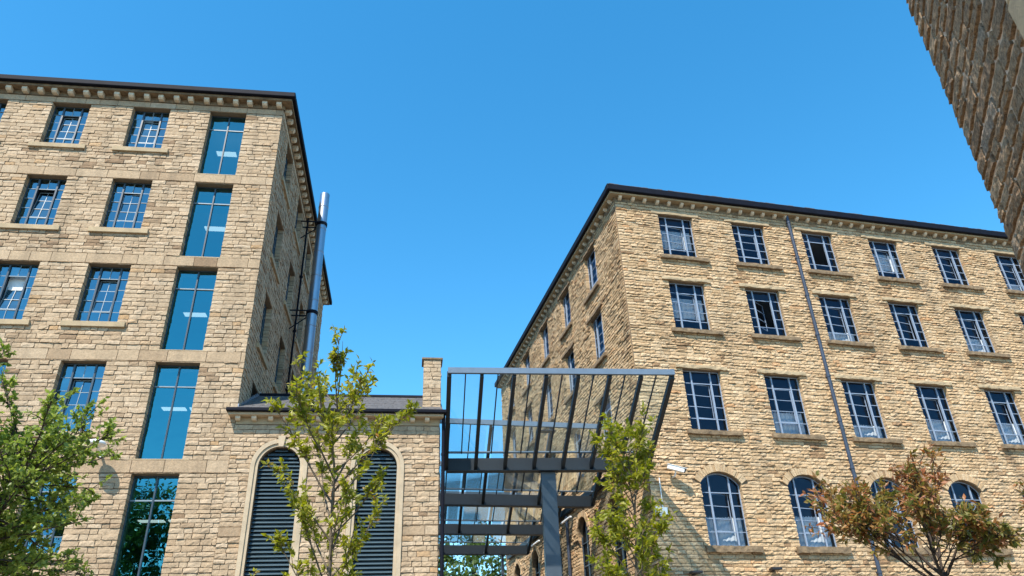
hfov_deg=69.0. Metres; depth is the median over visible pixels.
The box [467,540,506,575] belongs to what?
broadleaf tree
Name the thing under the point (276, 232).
window
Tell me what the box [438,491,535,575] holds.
glazed canopy
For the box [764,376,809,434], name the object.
window
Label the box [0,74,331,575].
mill building
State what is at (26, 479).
leafy tree
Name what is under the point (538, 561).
window frame
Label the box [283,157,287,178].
window
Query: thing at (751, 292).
window
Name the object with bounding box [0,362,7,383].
window
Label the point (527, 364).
window
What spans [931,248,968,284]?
window
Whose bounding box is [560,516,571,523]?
strip light
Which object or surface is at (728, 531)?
window
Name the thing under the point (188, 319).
stair window
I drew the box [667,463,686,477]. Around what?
security camera
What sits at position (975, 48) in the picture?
stone building
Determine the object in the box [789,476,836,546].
window
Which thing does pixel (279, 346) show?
window
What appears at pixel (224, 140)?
stair window
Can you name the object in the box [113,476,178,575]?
stair window
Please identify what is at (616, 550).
window frame
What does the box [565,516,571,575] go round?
drainpipe
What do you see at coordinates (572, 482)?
glazed canopy
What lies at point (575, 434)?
window
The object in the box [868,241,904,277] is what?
window
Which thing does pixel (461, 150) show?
sky
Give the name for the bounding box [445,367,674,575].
glazed canopy
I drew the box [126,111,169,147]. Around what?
window
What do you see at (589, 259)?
window
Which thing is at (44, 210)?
window
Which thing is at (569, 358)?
window
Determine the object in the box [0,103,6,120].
window
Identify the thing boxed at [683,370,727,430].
window
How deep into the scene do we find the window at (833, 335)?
34.21 m
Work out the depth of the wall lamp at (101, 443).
23.28 m
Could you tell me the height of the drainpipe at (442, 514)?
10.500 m
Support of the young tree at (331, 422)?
on the pavement
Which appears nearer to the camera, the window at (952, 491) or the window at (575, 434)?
the window at (952, 491)
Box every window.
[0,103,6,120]
[0,264,38,318]
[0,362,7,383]
[11,476,77,553]
[14,178,66,224]
[43,106,89,143]
[49,363,105,430]
[76,267,130,321]
[103,182,151,227]
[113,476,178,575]
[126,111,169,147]
[138,365,199,458]
[162,270,217,349]
[182,187,232,256]
[200,116,245,174]
[259,304,266,344]
[272,224,277,256]
[274,346,279,382]
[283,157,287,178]
[285,274,289,301]
[513,430,516,457]
[526,356,528,384]
[528,408,533,441]
[543,325,548,357]
[547,382,552,419]
[563,291,570,327]
[568,350,575,392]
[574,429,581,450]
[587,250,597,290]
[593,313,604,359]
[603,396,613,437]
[658,217,696,256]
[669,283,709,329]
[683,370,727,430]
[701,473,749,545]
[731,225,769,264]
[745,290,786,335]
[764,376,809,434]
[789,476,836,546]
[801,233,838,271]
[819,297,858,341]
[841,381,886,437]
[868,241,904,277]
[873,479,918,547]
[888,303,928,346]
[914,386,960,441]
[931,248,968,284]
[950,482,986,518]
[954,310,994,352]
[984,391,1023,444]
[994,255,1023,290]
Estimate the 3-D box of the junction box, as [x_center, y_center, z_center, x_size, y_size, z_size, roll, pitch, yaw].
[5.479,7.751,27.671,0.470,1.450,0.170,5,-30,-13]
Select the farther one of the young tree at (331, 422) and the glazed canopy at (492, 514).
the glazed canopy at (492, 514)
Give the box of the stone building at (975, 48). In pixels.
[906,0,1023,274]
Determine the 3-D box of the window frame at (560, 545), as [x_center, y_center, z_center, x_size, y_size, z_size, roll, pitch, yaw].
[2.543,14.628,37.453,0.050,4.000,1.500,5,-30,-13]
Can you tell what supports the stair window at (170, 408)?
in the mill building at (151, 246)
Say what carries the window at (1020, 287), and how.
in the mill building at (920, 326)
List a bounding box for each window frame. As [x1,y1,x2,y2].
[535,561,539,575]
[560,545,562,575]
[581,521,590,575]
[612,506,626,573]
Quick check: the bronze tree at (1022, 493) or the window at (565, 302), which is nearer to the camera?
the bronze tree at (1022, 493)
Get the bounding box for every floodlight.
[689,570,702,574]
[769,567,781,571]
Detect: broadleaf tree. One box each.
[438,536,463,574]
[439,560,485,575]
[452,537,505,575]
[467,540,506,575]
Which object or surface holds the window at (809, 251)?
in the mill building at (920, 326)
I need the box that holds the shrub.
[250,568,289,575]
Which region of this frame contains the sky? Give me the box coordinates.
[0,0,1004,575]
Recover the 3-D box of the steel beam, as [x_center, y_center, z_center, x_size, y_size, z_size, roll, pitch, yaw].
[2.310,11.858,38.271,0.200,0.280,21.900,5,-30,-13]
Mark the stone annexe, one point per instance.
(403, 539)
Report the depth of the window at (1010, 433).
33.72 m
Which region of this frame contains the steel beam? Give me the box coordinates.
[507,472,618,559]
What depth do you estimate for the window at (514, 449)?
49.67 m
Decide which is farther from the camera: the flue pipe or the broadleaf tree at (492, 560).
the broadleaf tree at (492, 560)
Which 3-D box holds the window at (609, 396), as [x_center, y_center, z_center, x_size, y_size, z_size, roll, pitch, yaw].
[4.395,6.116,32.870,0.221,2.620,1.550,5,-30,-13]
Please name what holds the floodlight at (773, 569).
attached to the mill building at (920, 326)
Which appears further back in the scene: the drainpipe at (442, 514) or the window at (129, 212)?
the window at (129, 212)
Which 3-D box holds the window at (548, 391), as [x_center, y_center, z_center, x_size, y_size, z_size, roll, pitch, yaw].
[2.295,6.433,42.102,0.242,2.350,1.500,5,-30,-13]
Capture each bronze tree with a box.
[799,442,1023,575]
[1013,480,1023,514]
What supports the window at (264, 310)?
in the mill building at (151, 246)
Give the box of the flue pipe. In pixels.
[289,192,329,393]
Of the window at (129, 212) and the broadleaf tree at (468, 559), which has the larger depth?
the broadleaf tree at (468, 559)
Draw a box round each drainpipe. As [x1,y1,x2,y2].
[285,218,308,392]
[440,416,444,575]
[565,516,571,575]
[786,215,882,575]
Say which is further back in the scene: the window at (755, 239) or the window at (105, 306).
the window at (755, 239)
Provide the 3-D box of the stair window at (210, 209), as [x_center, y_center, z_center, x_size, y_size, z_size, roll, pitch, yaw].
[-11.684,-2.502,28.754,1.460,3.380,0.080,2,-30,-7]
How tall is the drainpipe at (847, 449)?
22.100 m
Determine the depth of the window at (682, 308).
32.77 m
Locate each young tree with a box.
[260,324,421,575]
[585,400,678,575]
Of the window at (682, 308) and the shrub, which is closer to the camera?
the shrub
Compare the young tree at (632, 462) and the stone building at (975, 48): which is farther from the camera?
the young tree at (632, 462)
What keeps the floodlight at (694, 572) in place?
attached to the mill building at (920, 326)
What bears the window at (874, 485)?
in the mill building at (920, 326)
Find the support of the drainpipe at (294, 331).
attached to the mill building at (151, 246)
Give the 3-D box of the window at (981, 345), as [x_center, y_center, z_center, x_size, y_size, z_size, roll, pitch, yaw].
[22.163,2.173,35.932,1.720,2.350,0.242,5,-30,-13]
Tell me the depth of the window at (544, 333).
44.32 m
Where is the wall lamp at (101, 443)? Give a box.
[89,439,106,456]
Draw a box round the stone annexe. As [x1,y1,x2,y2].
[211,357,446,575]
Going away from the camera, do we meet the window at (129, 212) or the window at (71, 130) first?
the window at (129, 212)
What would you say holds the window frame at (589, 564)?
in the mill building at (920, 326)
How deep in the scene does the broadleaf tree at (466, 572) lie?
58.15 m
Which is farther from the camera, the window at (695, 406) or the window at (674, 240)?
the window at (674, 240)
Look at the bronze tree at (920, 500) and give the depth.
12.12 m
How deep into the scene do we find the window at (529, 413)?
46.21 m
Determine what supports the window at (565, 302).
in the mill building at (920, 326)
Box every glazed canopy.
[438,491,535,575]
[439,418,611,575]
[439,461,564,535]
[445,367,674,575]
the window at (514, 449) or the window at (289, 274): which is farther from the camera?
the window at (514, 449)
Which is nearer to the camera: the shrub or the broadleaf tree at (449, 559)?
the shrub
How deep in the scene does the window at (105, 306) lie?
26.74 m
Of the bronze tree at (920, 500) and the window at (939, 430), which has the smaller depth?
the bronze tree at (920, 500)
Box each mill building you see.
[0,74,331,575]
[494,183,1023,575]
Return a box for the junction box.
[655,478,667,516]
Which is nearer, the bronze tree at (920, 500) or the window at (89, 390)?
the bronze tree at (920, 500)
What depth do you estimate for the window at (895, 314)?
35.15 m
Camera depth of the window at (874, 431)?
32.00 m
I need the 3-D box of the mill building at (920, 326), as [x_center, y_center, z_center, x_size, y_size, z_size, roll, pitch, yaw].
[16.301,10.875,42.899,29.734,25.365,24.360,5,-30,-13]
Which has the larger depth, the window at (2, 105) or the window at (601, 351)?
the window at (601, 351)
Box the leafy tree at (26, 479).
[0,337,126,575]
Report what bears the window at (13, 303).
in the mill building at (151, 246)
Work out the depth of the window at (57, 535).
22.71 m

